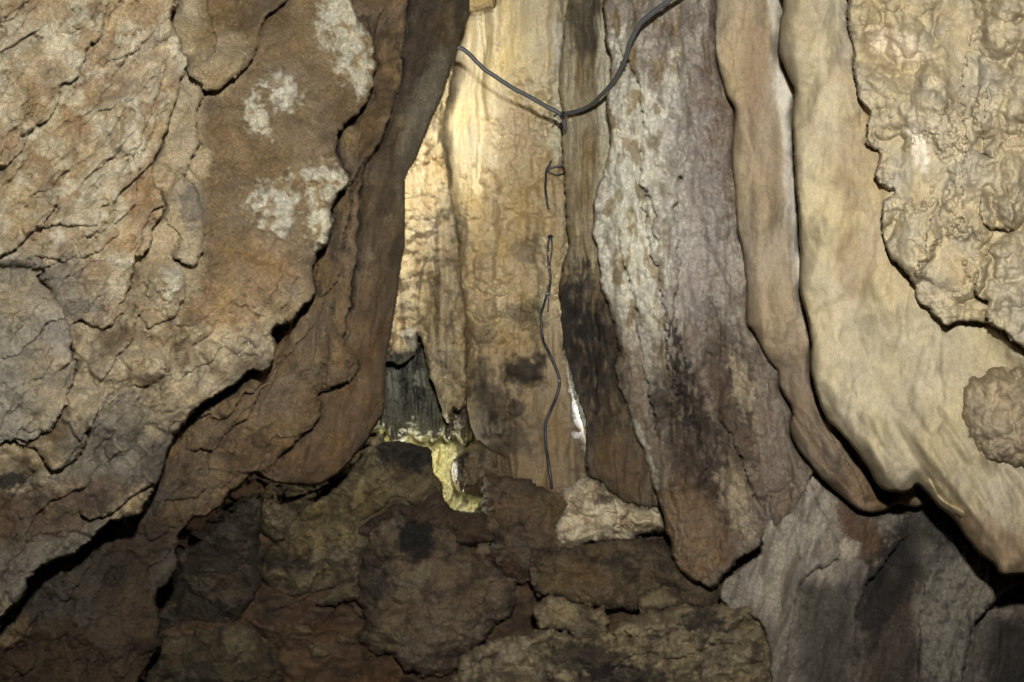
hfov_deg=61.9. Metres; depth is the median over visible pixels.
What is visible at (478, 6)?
hanging rock
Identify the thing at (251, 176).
rock plate
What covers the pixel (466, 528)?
boulder
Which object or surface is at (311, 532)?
boulder
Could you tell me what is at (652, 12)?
hanging cable
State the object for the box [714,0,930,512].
brown column
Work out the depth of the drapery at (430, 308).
4.47 m
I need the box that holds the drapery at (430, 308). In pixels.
[386,62,467,422]
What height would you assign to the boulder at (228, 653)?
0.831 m
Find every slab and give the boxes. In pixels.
[0,0,187,344]
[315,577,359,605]
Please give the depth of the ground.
4.27 m
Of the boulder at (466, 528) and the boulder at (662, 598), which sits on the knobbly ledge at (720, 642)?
the boulder at (662, 598)
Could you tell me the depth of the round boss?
2.48 m
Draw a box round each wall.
[443,0,589,492]
[720,383,1023,681]
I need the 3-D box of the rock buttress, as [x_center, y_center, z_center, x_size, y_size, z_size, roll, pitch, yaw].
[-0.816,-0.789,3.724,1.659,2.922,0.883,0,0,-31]
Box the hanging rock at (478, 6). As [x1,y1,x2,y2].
[470,0,496,12]
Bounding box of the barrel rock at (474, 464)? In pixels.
[450,441,510,497]
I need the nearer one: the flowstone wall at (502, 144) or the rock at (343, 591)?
the rock at (343, 591)
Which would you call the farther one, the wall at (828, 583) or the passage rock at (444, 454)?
the passage rock at (444, 454)
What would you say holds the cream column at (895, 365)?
attached to the cave wall
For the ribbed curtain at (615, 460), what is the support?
attached to the cave wall
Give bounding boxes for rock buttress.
[195,0,469,485]
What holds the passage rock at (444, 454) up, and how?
attached to the cave wall
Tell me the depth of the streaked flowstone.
3.64 m
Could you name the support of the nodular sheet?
attached to the cave wall
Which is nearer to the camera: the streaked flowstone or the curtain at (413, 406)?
the streaked flowstone
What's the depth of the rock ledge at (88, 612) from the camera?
3.13 m
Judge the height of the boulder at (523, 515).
0.604 m
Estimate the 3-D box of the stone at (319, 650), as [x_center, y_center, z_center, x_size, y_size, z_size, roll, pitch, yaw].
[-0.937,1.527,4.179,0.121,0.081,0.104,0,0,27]
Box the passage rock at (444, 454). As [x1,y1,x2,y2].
[377,364,605,511]
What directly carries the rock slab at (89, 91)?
attached to the cave wall
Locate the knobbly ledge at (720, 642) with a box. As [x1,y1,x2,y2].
[450,602,770,681]
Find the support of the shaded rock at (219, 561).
on the ground
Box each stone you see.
[293,624,311,635]
[310,642,333,658]
[337,634,354,643]
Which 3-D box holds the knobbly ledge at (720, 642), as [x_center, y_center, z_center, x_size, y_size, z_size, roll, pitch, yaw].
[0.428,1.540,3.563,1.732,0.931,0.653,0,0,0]
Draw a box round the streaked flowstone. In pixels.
[592,0,814,587]
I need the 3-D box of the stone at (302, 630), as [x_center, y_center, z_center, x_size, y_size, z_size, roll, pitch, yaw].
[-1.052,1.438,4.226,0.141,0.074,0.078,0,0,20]
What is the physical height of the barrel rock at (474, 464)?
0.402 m
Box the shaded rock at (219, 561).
[156,492,268,639]
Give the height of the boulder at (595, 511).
0.404 m
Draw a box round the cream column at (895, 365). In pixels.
[778,0,1023,575]
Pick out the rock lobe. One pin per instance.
(37, 375)
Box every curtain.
[374,336,471,445]
[558,0,660,507]
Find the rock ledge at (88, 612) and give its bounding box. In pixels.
[0,0,408,681]
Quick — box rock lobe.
[0,267,76,445]
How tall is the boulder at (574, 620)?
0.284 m
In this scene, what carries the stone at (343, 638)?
on the ground
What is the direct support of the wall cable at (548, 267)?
attached to the flowstone wall at (502, 144)
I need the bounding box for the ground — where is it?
[138,474,762,681]
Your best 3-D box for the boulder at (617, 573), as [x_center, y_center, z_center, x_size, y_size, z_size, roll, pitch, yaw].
[0.625,1.145,4.096,1.094,0.432,0.470,0,0,0]
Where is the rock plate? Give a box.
[0,0,376,627]
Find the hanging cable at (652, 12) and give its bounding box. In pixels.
[457,0,672,130]
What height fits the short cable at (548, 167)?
0.270 m
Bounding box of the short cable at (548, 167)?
[544,161,564,209]
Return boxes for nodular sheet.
[846,0,1023,347]
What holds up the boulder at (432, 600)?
on the ground
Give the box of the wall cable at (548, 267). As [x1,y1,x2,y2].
[540,234,560,488]
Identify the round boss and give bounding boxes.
[961,366,1023,467]
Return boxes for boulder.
[145,625,284,681]
[259,428,443,596]
[355,514,517,678]
[358,486,495,545]
[480,475,567,585]
[528,537,725,612]
[531,595,609,637]
[554,477,666,549]
[638,586,678,611]

